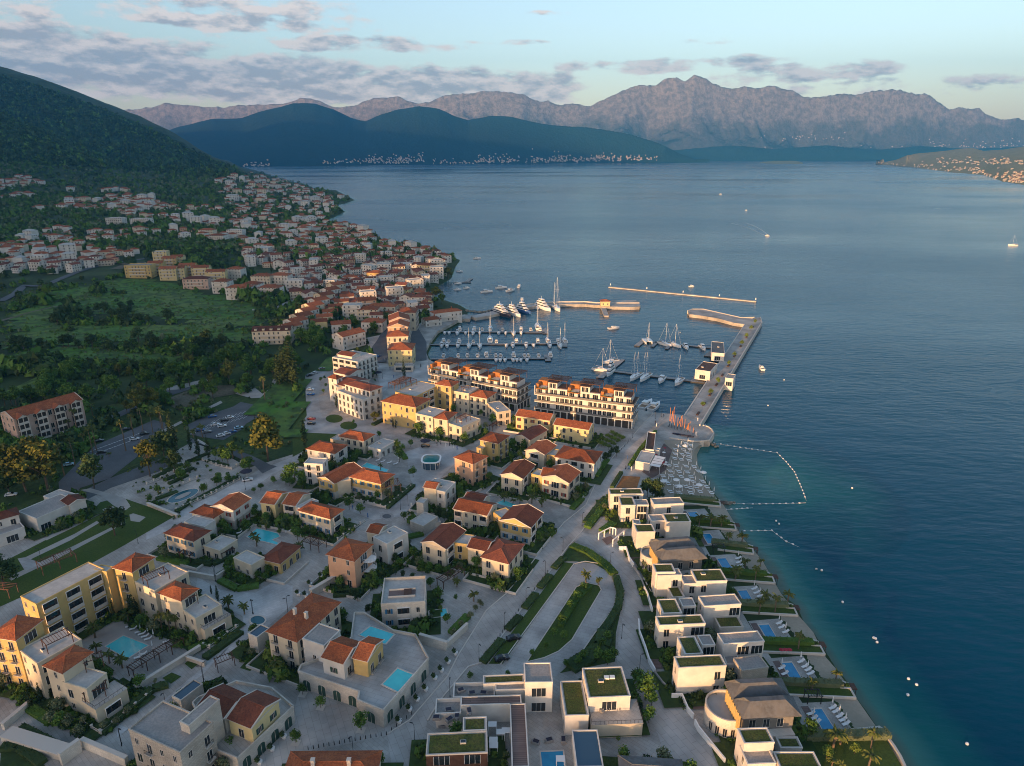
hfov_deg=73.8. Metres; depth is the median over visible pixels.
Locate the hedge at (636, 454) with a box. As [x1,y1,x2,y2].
[628,430,656,466]
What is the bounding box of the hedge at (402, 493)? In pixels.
[385,483,415,508]
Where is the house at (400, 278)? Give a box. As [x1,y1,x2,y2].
[395,274,406,281]
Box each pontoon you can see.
[430,343,556,345]
[431,358,544,360]
[442,331,544,333]
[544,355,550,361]
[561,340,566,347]
[596,359,624,378]
[614,370,704,383]
[634,339,643,346]
[647,341,710,348]
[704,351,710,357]
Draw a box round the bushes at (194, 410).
[0,372,305,510]
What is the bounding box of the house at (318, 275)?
[311,271,321,279]
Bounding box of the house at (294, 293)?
[289,288,302,299]
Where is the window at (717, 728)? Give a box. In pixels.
[714,725,719,735]
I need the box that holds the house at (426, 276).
[421,272,430,283]
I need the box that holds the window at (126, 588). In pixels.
[122,583,129,592]
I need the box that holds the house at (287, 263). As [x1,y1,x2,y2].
[280,260,293,267]
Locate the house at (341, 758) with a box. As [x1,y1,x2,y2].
[285,750,382,765]
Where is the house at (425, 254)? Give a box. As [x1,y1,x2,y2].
[422,252,431,256]
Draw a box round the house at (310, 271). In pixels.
[302,269,313,276]
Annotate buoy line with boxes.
[713,442,805,498]
[743,529,795,545]
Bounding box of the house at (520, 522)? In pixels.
[452,490,543,544]
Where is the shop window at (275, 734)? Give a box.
[271,728,279,743]
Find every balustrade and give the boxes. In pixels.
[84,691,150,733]
[146,467,178,484]
[155,475,197,495]
[175,476,240,508]
[202,458,239,469]
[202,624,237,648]
[337,519,365,540]
[339,485,410,508]
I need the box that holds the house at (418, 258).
[414,254,423,262]
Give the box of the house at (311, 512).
[259,490,344,535]
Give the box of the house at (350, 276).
[342,273,358,278]
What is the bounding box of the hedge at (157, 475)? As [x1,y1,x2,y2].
[152,467,176,478]
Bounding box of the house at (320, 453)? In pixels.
[304,440,347,484]
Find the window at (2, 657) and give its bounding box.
[0,652,6,662]
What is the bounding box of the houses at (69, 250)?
[0,172,434,264]
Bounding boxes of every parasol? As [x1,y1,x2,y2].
[240,468,251,473]
[420,438,430,442]
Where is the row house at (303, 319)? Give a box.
[282,315,308,330]
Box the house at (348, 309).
[342,301,362,319]
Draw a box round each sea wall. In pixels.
[505,301,638,307]
[669,425,713,446]
[684,324,744,414]
[684,501,720,506]
[687,309,753,318]
[693,524,736,530]
[699,317,761,425]
[718,547,753,554]
[726,576,775,584]
[742,607,797,616]
[763,645,825,655]
[789,687,855,699]
[887,739,905,765]
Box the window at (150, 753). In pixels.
[144,743,153,757]
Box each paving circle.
[380,513,393,519]
[382,514,390,517]
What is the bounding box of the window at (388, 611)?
[385,609,392,614]
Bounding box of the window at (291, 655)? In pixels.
[288,650,294,660]
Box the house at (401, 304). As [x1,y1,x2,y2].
[394,299,404,308]
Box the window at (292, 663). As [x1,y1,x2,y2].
[289,661,294,667]
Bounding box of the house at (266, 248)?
[260,245,271,251]
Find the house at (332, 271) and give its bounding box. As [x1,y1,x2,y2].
[329,269,342,277]
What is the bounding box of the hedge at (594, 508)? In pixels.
[582,495,606,522]
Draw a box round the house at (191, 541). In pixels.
[163,522,238,561]
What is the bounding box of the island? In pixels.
[760,161,802,163]
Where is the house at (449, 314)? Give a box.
[430,306,462,322]
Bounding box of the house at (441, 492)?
[416,478,455,515]
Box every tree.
[0,388,6,405]
[0,443,12,470]
[0,443,42,491]
[0,476,13,490]
[0,557,20,586]
[0,672,6,686]
[2,391,16,404]
[3,385,20,404]
[6,434,51,469]
[8,334,18,343]
[10,440,67,491]
[13,335,27,349]
[20,384,35,401]
[25,688,32,707]
[33,376,51,389]
[34,382,51,399]
[35,682,42,700]
[37,368,57,378]
[37,372,54,391]
[42,709,55,722]
[46,696,64,712]
[49,311,62,323]
[51,710,66,725]
[52,306,66,315]
[52,443,64,475]
[55,382,77,394]
[56,334,67,346]
[57,359,73,370]
[59,368,72,381]
[61,333,74,345]
[61,712,74,725]
[64,436,75,465]
[68,356,77,364]
[68,408,76,426]
[71,511,79,517]
[72,724,83,733]
[73,339,80,347]
[76,453,103,488]
[79,383,96,401]
[79,714,86,723]
[83,308,93,317]
[83,427,92,452]
[84,335,96,347]
[84,619,102,637]
[87,424,96,450]
[88,641,101,653]
[92,302,101,309]
[93,657,105,669]
[98,506,128,535]
[99,301,108,312]
[99,374,109,390]
[99,720,107,727]
[101,647,114,663]
[101,667,112,678]
[102,375,121,394]
[106,340,114,348]
[108,309,115,314]
[109,598,114,614]
[112,651,128,667]
[112,716,119,723]
[115,306,126,317]
[115,419,126,450]
[117,359,126,365]
[119,608,134,621]
[120,400,129,410]
[122,340,131,347]
[123,705,131,714]
[125,305,131,313]
[126,300,133,306]
[126,366,132,377]
[126,388,143,414]
[126,598,131,615]
[127,413,133,436]
[128,594,134,615]
[129,326,143,340]
[131,382,155,412]
[132,674,145,685]
[133,439,160,476]
[133,597,139,617]
[134,313,143,320]
[134,368,155,386]
[134,611,148,626]
[136,408,143,429]
[138,358,149,367]
[143,313,152,320]
[144,330,158,343]
[145,388,160,408]
[145,493,152,499]
[145,617,159,631]
[146,336,159,346]
[146,412,152,432]
[147,357,159,367]
[148,428,173,457]
[152,610,165,627]
[153,484,161,493]
[154,357,168,364]
[154,405,161,427]
[155,409,164,429]
[157,546,168,556]
[158,456,165,466]
[159,390,170,404]
[160,308,171,319]
[161,610,172,629]
[162,376,176,391]
[163,361,179,373]
[164,448,182,471]
[165,415,178,451]
[168,614,178,629]
[169,337,178,343]
[170,628,185,641]
[171,343,181,355]
[176,469,186,479]
[182,341,189,353]
[182,370,194,385]
[183,343,198,354]
[183,353,189,359]
[183,461,191,468]
[186,430,191,449]
[189,428,195,437]
[191,336,205,346]
[192,356,206,370]
[193,350,200,356]
[194,435,200,455]
[196,423,204,437]
[198,378,207,388]
[199,329,212,340]
[199,355,211,371]
[199,482,207,490]
[204,381,217,397]
[205,435,210,457]
[206,372,216,382]
[210,449,217,459]
[210,533,215,539]
[211,337,220,345]
[211,352,224,368]
[211,374,223,388]
[212,476,218,485]
[213,755,229,765]
[214,348,227,364]
[215,585,219,600]
[216,446,224,460]
[216,518,227,527]
[220,336,227,343]
[220,358,235,384]
[220,448,231,461]
[220,594,233,608]
[221,347,236,359]
[222,523,232,533]
[223,342,236,350]
[223,473,231,480]
[224,735,233,744]
[226,441,238,457]
[233,348,241,355]
[237,353,253,364]
[237,601,248,613]
[238,362,249,371]
[238,575,245,582]
[239,458,250,468]
[240,357,248,372]
[240,372,253,381]
[240,519,249,528]
[246,361,255,373]
[246,647,255,653]
[248,412,283,460]
[248,623,256,630]
[250,534,260,546]
[251,507,258,514]
[253,570,261,576]
[259,376,265,399]
[259,517,270,529]
[260,512,269,519]
[261,572,268,581]
[263,357,275,374]
[264,563,271,571]
[265,640,269,647]
[268,656,283,668]
[273,351,284,384]
[276,346,285,380]
[279,668,287,677]
[280,473,289,482]
[281,341,299,382]
[282,462,297,477]
[284,335,292,341]
[289,358,298,385]
[289,477,295,483]
[289,728,300,741]
[292,526,301,539]
[293,327,305,342]
[293,518,302,527]
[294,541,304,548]
[295,295,301,301]
[295,355,304,366]
[296,469,306,478]
[296,477,306,485]
[296,682,307,694]
[300,417,307,446]
[302,524,308,533]
[303,328,315,340]
[307,320,320,331]
[307,336,319,351]
[310,527,317,534]
[313,695,325,707]
[315,328,324,336]
[315,333,324,345]
[322,565,328,574]
[331,460,341,467]
[334,309,338,319]
[334,575,344,585]
[340,607,348,617]
[344,495,354,505]
[350,454,357,461]
[351,318,358,327]
[352,590,361,599]
[352,710,369,729]
[353,448,360,454]
[355,503,364,513]
[364,604,370,611]
[369,321,378,328]
[370,412,379,420]
[373,603,380,616]
[383,488,393,500]
[391,552,397,561]
[394,439,400,446]
[394,448,403,461]
[395,556,402,563]
[400,511,406,517]
[401,357,405,376]
[408,465,416,473]
[408,546,417,558]
[414,421,423,432]
[415,556,423,564]
[417,558,424,568]
[424,561,432,569]
[426,577,434,584]
[430,286,442,296]
[432,585,443,595]
[433,427,443,435]
[434,504,441,515]
[434,564,442,572]
[438,293,445,300]
[441,508,448,520]
[442,613,450,623]
[443,566,449,574]
[444,267,451,278]
[448,719,462,731]
[450,627,456,635]
[452,577,460,586]
[453,473,460,482]
[457,491,464,497]
[459,431,468,442]
[466,611,473,616]
[468,590,478,601]
[471,555,480,566]
[477,599,483,605]
[486,471,491,477]
[488,412,495,421]
[490,572,499,579]
[499,491,508,501]
[509,487,516,493]
[510,439,516,444]
[512,566,522,575]
[519,439,527,447]
[527,492,535,503]
[538,497,545,506]
[543,641,548,647]
[546,459,553,466]
[550,627,558,634]
[557,613,566,622]
[562,659,569,666]
[567,600,573,607]
[571,590,580,597]
[573,491,578,498]
[574,485,581,491]
[574,654,582,662]
[578,649,588,657]
[580,581,587,587]
[581,482,588,488]
[581,568,590,582]
[593,646,603,657]
[596,577,602,584]
[597,638,605,645]
[601,648,612,664]
[602,452,607,458]
[603,630,610,637]
[610,646,619,658]
[613,445,619,456]
[618,744,629,755]
[630,689,640,701]
[632,667,642,678]
[633,669,658,699]
[641,477,652,496]
[642,568,648,575]
[642,704,656,722]
[644,620,654,632]
[644,690,658,704]
[649,481,657,494]
[650,478,664,497]
[655,488,664,496]
[656,745,671,757]
[664,647,673,658]
[683,758,697,765]
[694,513,706,525]
[704,626,716,640]
[705,512,717,525]
[717,515,727,525]
[725,531,732,539]
[725,666,735,679]
[727,585,735,593]
[730,565,743,578]
[737,530,748,541]
[741,557,750,567]
[752,565,760,579]
[755,598,764,614]
[760,589,771,599]
[772,592,782,611]
[783,589,795,601]
[795,630,805,648]
[804,714,819,734]
[807,677,818,688]
[821,744,835,757]
[823,723,847,747]
[826,755,839,765]
[831,668,842,678]
[837,729,849,744]
[837,759,846,765]
[849,742,860,753]
[861,747,881,765]
[867,726,881,748]
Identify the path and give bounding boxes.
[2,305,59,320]
[10,524,121,579]
[18,557,42,570]
[26,521,98,558]
[44,506,113,539]
[82,488,129,508]
[130,513,144,521]
[162,401,221,431]
[166,379,207,389]
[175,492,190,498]
[236,379,275,397]
[694,326,755,419]
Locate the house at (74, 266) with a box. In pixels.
[65,261,81,272]
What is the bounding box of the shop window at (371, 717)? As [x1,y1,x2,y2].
[367,711,375,723]
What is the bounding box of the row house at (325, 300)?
[307,295,329,305]
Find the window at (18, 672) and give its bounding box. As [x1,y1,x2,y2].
[13,666,22,676]
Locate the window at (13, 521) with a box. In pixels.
[10,518,16,524]
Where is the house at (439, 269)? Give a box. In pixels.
[430,264,443,278]
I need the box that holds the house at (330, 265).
[326,264,335,267]
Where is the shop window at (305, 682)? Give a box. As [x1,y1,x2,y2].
[303,680,311,691]
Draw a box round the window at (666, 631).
[663,629,669,636]
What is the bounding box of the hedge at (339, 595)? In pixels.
[333,589,360,597]
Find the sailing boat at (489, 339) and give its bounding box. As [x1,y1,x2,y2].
[487,325,492,342]
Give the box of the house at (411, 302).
[406,298,418,306]
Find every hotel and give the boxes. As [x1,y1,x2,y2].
[0,548,232,722]
[380,376,510,441]
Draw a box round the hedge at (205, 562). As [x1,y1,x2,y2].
[192,554,229,566]
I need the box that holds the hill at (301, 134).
[170,103,709,166]
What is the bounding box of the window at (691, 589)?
[689,586,694,593]
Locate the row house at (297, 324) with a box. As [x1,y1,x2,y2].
[276,320,303,338]
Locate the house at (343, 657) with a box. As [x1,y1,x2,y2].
[320,635,384,679]
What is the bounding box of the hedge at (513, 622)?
[504,614,522,631]
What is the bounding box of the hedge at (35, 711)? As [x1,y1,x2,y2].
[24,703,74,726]
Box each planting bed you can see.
[0,683,10,697]
[0,751,44,765]
[4,656,113,703]
[27,530,54,540]
[36,677,117,710]
[69,677,155,740]
[73,501,103,523]
[75,609,122,639]
[123,594,201,636]
[148,623,167,637]
[151,550,204,567]
[165,616,245,654]
[216,569,272,584]
[228,638,268,668]
[232,512,261,535]
[249,621,351,683]
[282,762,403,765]
[289,667,298,680]
[293,476,318,488]
[298,458,358,471]
[312,522,359,543]
[313,575,366,597]
[329,494,364,504]
[358,487,404,505]
[370,590,440,634]
[387,549,419,574]
[405,429,433,440]
[409,551,455,576]
[409,736,505,765]
[440,430,488,446]
[444,474,498,490]
[466,557,538,591]
[489,452,517,467]
[489,480,528,500]
[506,428,523,431]
[526,528,556,553]
[547,430,598,447]
[549,483,592,504]
[580,464,612,484]
[588,679,649,737]
[596,500,649,515]
[602,756,694,765]
[606,510,645,527]
[619,536,639,556]
[634,558,651,590]
[635,580,666,604]
[636,628,715,658]
[638,611,655,626]
[651,671,707,707]
[656,648,672,670]
[659,525,703,546]
[695,583,742,611]
[702,699,818,759]
[711,742,736,765]
[728,657,789,691]
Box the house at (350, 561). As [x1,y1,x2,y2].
[325,537,376,587]
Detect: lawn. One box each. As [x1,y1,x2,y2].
[0,366,306,510]
[0,499,172,605]
[0,741,47,765]
[163,673,180,682]
[185,661,196,668]
[240,663,250,670]
[293,409,335,456]
[326,415,342,422]
[340,421,356,429]
[489,562,573,663]
[528,583,600,660]
[560,548,620,672]
[682,499,719,504]
[691,522,734,528]
[718,545,752,552]
[725,574,772,581]
[741,606,795,613]
[763,644,822,652]
[786,686,852,695]
[813,740,901,765]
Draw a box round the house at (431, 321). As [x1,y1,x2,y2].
[421,314,441,326]
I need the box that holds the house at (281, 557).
[233,541,301,578]
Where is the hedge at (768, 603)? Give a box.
[738,598,788,607]
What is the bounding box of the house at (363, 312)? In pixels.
[357,304,380,319]
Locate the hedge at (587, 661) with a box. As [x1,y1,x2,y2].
[567,628,613,673]
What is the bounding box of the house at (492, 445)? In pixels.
[476,431,509,462]
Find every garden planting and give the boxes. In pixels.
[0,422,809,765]
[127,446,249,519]
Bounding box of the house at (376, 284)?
[372,281,385,288]
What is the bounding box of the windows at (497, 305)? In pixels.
[493,305,507,312]
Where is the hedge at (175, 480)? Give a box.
[167,474,188,484]
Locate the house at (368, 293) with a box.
[359,288,376,297]
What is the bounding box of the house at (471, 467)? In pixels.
[453,450,488,485]
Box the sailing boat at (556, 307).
[551,277,559,311]
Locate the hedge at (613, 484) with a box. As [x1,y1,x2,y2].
[610,471,622,487]
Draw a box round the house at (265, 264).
[262,261,272,267]
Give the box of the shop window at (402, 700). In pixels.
[399,695,404,709]
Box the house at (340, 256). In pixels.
[333,254,343,259]
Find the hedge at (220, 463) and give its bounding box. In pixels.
[205,459,229,466]
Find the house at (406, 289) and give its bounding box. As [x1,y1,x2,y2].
[402,285,412,293]
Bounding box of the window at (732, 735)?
[730,730,734,738]
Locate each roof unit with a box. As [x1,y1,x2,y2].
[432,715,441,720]
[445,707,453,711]
[445,715,453,723]
[454,713,458,720]
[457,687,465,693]
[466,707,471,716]
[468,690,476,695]
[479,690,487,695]
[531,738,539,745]
[544,736,553,743]
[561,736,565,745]
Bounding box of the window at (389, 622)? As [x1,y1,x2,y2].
[386,620,393,625]
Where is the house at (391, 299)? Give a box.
[380,295,395,303]
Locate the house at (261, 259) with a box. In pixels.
[257,255,267,264]
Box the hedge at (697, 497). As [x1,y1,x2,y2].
[674,493,715,501]
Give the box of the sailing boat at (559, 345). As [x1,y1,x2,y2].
[557,329,561,348]
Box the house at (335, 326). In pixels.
[330,318,350,333]
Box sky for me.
[0,0,1023,119]
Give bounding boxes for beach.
[658,440,712,504]
[692,445,716,498]
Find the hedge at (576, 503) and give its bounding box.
[569,496,584,509]
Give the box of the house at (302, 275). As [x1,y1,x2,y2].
[298,272,309,277]
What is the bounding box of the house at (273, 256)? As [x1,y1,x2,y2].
[269,252,282,261]
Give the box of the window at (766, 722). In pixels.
[762,718,769,727]
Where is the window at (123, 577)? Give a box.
[120,572,126,581]
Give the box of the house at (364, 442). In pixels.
[330,429,395,457]
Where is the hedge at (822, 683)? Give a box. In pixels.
[776,676,843,687]
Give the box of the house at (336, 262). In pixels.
[330,259,342,268]
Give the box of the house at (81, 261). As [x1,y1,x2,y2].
[75,258,84,266]
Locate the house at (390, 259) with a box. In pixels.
[384,257,395,264]
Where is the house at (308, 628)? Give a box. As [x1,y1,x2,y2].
[265,592,341,669]
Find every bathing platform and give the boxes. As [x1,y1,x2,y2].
[772,574,778,584]
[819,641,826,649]
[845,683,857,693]
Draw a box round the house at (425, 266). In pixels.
[416,262,436,272]
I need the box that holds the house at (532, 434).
[515,424,547,447]
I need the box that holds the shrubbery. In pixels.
[0,216,444,486]
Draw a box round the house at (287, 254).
[283,251,293,259]
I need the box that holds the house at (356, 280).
[350,278,362,282]
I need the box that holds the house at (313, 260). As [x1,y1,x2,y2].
[309,257,318,264]
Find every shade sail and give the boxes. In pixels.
[488,721,496,734]
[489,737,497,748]
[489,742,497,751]
[496,729,504,740]
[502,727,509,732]
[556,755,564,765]
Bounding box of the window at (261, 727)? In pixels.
[256,724,263,734]
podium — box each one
[192,680,294,765]
[298,612,428,727]
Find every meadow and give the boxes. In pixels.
[1,325,251,348]
[3,303,61,328]
[10,374,60,390]
[13,347,182,362]
[48,278,267,324]
[185,317,261,328]
[243,379,311,436]
[315,357,332,370]
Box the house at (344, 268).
[342,265,353,273]
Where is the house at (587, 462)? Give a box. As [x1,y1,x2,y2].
[554,445,602,478]
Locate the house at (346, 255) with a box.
[343,253,350,258]
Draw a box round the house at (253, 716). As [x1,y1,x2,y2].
[196,683,280,741]
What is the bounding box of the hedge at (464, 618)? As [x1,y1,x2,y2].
[448,613,470,634]
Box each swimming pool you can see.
[104,635,149,659]
[166,488,198,503]
[246,528,280,544]
[249,615,266,625]
[358,626,395,644]
[361,462,388,471]
[381,667,413,693]
[428,608,448,617]
[496,499,516,507]
[539,750,565,765]
[687,511,699,516]
[703,533,712,543]
[716,557,731,567]
[737,589,751,598]
[758,623,775,636]
[781,661,801,677]
[810,707,833,728]
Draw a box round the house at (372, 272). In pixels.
[367,269,385,275]
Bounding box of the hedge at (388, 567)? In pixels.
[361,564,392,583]
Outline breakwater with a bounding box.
[608,286,756,301]
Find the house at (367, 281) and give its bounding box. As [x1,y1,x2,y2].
[364,277,377,285]
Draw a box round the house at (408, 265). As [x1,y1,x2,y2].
[403,261,411,269]
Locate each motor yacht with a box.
[491,301,510,317]
[506,302,519,316]
[516,299,530,313]
[534,298,550,311]
[606,357,615,376]
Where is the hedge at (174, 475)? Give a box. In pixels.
[163,467,194,481]
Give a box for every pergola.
[126,637,184,675]
[214,651,235,672]
[302,535,326,550]
[436,565,464,589]
[489,420,500,430]
[803,687,822,703]
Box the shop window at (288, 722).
[284,716,292,731]
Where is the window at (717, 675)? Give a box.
[714,671,720,679]
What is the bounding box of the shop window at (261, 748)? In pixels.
[257,741,265,756]
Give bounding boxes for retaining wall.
[0,701,28,729]
[0,726,68,760]
[57,738,82,765]
[80,736,128,765]
[133,644,200,688]
[146,502,178,517]
[185,655,205,666]
[188,570,215,580]
[215,565,232,579]
[309,576,334,593]
[418,633,447,650]
[447,622,468,647]
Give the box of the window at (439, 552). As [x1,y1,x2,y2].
[437,549,441,556]
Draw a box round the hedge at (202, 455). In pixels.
[185,453,206,461]
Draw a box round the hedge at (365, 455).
[358,453,372,457]
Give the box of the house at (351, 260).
[346,258,354,263]
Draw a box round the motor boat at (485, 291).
[480,289,492,292]
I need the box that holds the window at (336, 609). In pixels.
[334,607,337,616]
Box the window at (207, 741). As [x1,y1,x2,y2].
[204,734,213,748]
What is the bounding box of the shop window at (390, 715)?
[387,708,393,723]
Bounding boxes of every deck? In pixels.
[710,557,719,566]
[750,623,762,634]
[773,661,787,676]
[801,706,820,728]
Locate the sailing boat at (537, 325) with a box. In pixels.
[535,305,540,329]
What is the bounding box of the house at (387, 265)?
[377,262,390,269]
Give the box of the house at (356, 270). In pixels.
[349,267,360,274]
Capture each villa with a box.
[608,488,683,521]
[618,755,682,765]
[631,513,690,549]
[640,536,706,574]
[651,563,726,602]
[654,614,743,647]
[656,593,741,628]
[672,654,768,693]
[675,630,764,656]
[703,677,801,744]
[734,727,820,765]
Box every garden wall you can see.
[147,545,212,570]
[218,524,253,538]
[242,561,308,584]
[246,647,298,686]
[249,514,281,529]
[281,529,352,545]
[307,486,356,506]
[309,576,371,600]
[350,455,373,460]
[355,499,384,507]
[403,551,458,579]
[408,502,447,514]
[422,436,453,443]
[440,475,492,491]
[451,564,488,577]
[462,569,533,594]
[485,535,551,555]
[486,483,530,502]
[487,457,515,469]
[503,427,555,438]
[526,491,587,506]
[549,439,601,449]
[619,546,633,566]
[633,565,644,586]
[638,618,655,671]
[644,586,652,611]
[654,671,666,686]
[671,693,693,718]
[694,719,725,762]
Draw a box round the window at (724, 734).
[722,728,727,737]
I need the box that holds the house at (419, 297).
[411,293,425,302]
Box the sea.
[245,160,1023,765]
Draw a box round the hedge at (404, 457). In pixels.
[395,446,407,459]
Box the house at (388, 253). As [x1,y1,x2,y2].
[380,251,391,256]
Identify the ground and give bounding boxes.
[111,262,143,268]
[171,385,236,410]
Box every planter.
[254,755,261,764]
[266,742,274,751]
[279,730,286,739]
[394,714,401,723]
[405,703,411,711]
[413,693,419,701]
[421,683,427,691]
[431,672,437,680]
[438,664,443,672]
[444,656,450,663]
[452,647,457,655]
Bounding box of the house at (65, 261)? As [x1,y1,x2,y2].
[61,258,75,269]
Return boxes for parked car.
[4,492,17,496]
[63,462,73,466]
[96,450,106,453]
[122,427,131,430]
[242,477,252,480]
[421,443,429,447]
[494,654,509,662]
[506,633,521,641]
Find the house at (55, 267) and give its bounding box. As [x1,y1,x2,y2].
[46,265,59,273]
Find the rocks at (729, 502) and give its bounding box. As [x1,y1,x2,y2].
[724,500,735,504]
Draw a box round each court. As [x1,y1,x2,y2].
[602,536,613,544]
[616,476,639,487]
[652,659,662,667]
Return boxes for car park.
[58,420,166,491]
[188,402,258,439]
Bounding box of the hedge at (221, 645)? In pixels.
[202,628,243,660]
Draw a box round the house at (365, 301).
[356,296,376,305]
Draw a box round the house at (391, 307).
[369,302,398,312]
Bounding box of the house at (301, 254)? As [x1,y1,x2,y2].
[298,251,309,258]
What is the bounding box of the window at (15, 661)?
[9,654,18,664]
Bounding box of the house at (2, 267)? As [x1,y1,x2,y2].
[0,263,6,272]
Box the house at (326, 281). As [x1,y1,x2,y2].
[323,277,338,287]
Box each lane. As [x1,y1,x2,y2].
[117,631,249,736]
[146,454,301,539]
[196,578,292,663]
[250,658,455,765]
[347,442,466,519]
[377,360,427,391]
[410,329,426,361]
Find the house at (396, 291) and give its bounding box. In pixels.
[385,284,403,296]
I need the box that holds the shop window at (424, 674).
[421,669,426,683]
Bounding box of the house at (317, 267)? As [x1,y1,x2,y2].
[309,263,323,272]
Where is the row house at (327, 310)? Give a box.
[322,307,337,320]
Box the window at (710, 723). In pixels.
[708,720,712,730]
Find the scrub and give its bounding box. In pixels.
[0,277,287,361]
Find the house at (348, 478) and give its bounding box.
[316,462,401,499]
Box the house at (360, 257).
[354,252,365,262]
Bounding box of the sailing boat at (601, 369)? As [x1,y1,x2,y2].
[591,349,608,371]
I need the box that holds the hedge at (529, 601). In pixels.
[521,591,538,609]
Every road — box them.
[0,258,144,300]
[51,387,189,438]
[83,456,182,498]
[190,438,275,472]
[304,410,397,435]
[305,371,325,415]
[372,325,387,353]
[377,328,387,361]
[387,414,665,765]
[505,562,615,675]
[573,532,717,765]
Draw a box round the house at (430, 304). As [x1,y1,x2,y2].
[418,300,432,310]
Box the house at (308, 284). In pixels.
[303,280,314,288]
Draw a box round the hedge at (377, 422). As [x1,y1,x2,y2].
[371,418,382,425]
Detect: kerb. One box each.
[387,413,653,733]
[427,466,628,720]
[500,561,611,663]
[526,582,601,662]
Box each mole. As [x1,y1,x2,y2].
[462,302,640,321]
[601,300,639,309]
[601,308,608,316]
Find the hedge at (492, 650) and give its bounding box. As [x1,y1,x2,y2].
[479,637,504,663]
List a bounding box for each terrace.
[82,621,172,665]
[238,670,268,684]
[642,444,671,477]
[683,508,708,517]
[703,530,724,545]
[708,504,900,763]
[708,554,744,568]
[732,585,763,598]
[748,619,789,636]
[770,656,816,677]
[798,701,850,728]
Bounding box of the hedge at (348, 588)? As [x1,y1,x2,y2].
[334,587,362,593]
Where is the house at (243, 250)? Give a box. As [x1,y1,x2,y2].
[241,248,249,255]
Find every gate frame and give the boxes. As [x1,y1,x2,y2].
[598,527,616,539]
[612,530,624,546]
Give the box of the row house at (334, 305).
[327,302,342,315]
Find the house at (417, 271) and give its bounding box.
[413,269,424,274]
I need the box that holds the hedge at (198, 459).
[187,457,201,461]
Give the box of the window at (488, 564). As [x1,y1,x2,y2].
[486,561,490,568]
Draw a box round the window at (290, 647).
[285,640,292,650]
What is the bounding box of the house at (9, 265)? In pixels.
[2,261,13,269]
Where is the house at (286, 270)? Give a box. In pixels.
[280,266,290,272]
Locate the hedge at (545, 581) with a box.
[536,573,553,589]
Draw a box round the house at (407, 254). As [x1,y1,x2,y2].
[405,252,414,258]
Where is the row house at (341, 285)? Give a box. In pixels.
[326,280,345,290]
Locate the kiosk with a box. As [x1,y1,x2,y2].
[724,373,735,390]
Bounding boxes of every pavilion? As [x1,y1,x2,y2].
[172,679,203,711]
[248,624,269,653]
[410,512,440,534]
[421,454,440,469]
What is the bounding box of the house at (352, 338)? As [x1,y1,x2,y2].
[332,327,365,349]
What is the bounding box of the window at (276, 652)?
[272,645,280,655]
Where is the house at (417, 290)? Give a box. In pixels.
[414,286,425,292]
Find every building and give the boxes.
[19,489,86,531]
[386,330,415,371]
[387,307,418,342]
[694,361,717,380]
[711,341,724,360]
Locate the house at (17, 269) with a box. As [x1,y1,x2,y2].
[11,265,24,272]
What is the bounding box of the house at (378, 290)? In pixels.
[376,286,384,294]
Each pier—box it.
[685,317,760,425]
[688,309,752,326]
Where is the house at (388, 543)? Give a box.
[365,522,408,564]
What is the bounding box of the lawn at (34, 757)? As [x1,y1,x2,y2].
[0,741,47,765]
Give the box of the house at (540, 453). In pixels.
[524,439,558,468]
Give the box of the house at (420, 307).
[414,303,429,311]
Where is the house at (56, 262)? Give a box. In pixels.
[46,259,62,270]
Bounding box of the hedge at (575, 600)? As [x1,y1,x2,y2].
[557,583,592,627]
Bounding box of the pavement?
[0,315,806,765]
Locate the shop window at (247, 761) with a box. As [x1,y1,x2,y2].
[242,754,251,765]
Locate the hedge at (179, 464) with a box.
[162,462,182,470]
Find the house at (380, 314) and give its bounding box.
[369,311,383,318]
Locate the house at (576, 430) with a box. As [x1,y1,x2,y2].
[553,418,594,443]
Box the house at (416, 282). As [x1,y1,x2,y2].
[405,277,423,287]
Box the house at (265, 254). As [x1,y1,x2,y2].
[257,253,268,261]
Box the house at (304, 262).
[297,259,308,266]
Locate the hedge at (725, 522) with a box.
[689,516,730,524]
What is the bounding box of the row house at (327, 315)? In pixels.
[316,312,332,325]
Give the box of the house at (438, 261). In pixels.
[428,257,443,264]
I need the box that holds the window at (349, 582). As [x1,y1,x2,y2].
[347,580,351,587]
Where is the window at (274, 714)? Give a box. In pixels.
[270,710,276,721]
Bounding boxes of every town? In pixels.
[243,148,657,166]
[761,132,1023,148]
[878,156,1023,182]
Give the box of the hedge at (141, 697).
[98,679,168,735]
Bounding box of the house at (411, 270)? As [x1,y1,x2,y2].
[410,267,422,274]
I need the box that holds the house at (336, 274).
[331,270,345,278]
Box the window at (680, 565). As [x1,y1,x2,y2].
[678,562,682,569]
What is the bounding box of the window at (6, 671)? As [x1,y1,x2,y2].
[0,664,9,674]
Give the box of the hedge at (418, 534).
[408,531,423,538]
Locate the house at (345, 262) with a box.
[338,259,348,264]
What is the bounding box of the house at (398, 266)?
[391,263,404,269]
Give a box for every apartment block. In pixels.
[0,392,86,438]
[105,216,127,224]
[124,262,156,278]
[129,217,153,224]
[147,260,165,273]
[152,249,169,260]
[158,265,178,280]
[161,255,177,265]
[170,254,185,262]
[175,264,188,279]
[178,262,197,275]
[182,276,211,288]
[190,264,211,275]
[198,228,216,234]
[205,268,227,280]
[209,233,227,240]
[211,277,233,293]
[225,283,253,299]
[226,228,245,237]
[226,266,246,279]
[242,280,263,287]
[250,272,271,284]
[251,324,293,344]
[257,283,284,295]
[271,272,292,286]
[327,366,369,400]
[332,350,377,378]
[333,380,382,419]
[428,357,530,411]
[534,374,638,428]
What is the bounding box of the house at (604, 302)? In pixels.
[600,299,610,305]

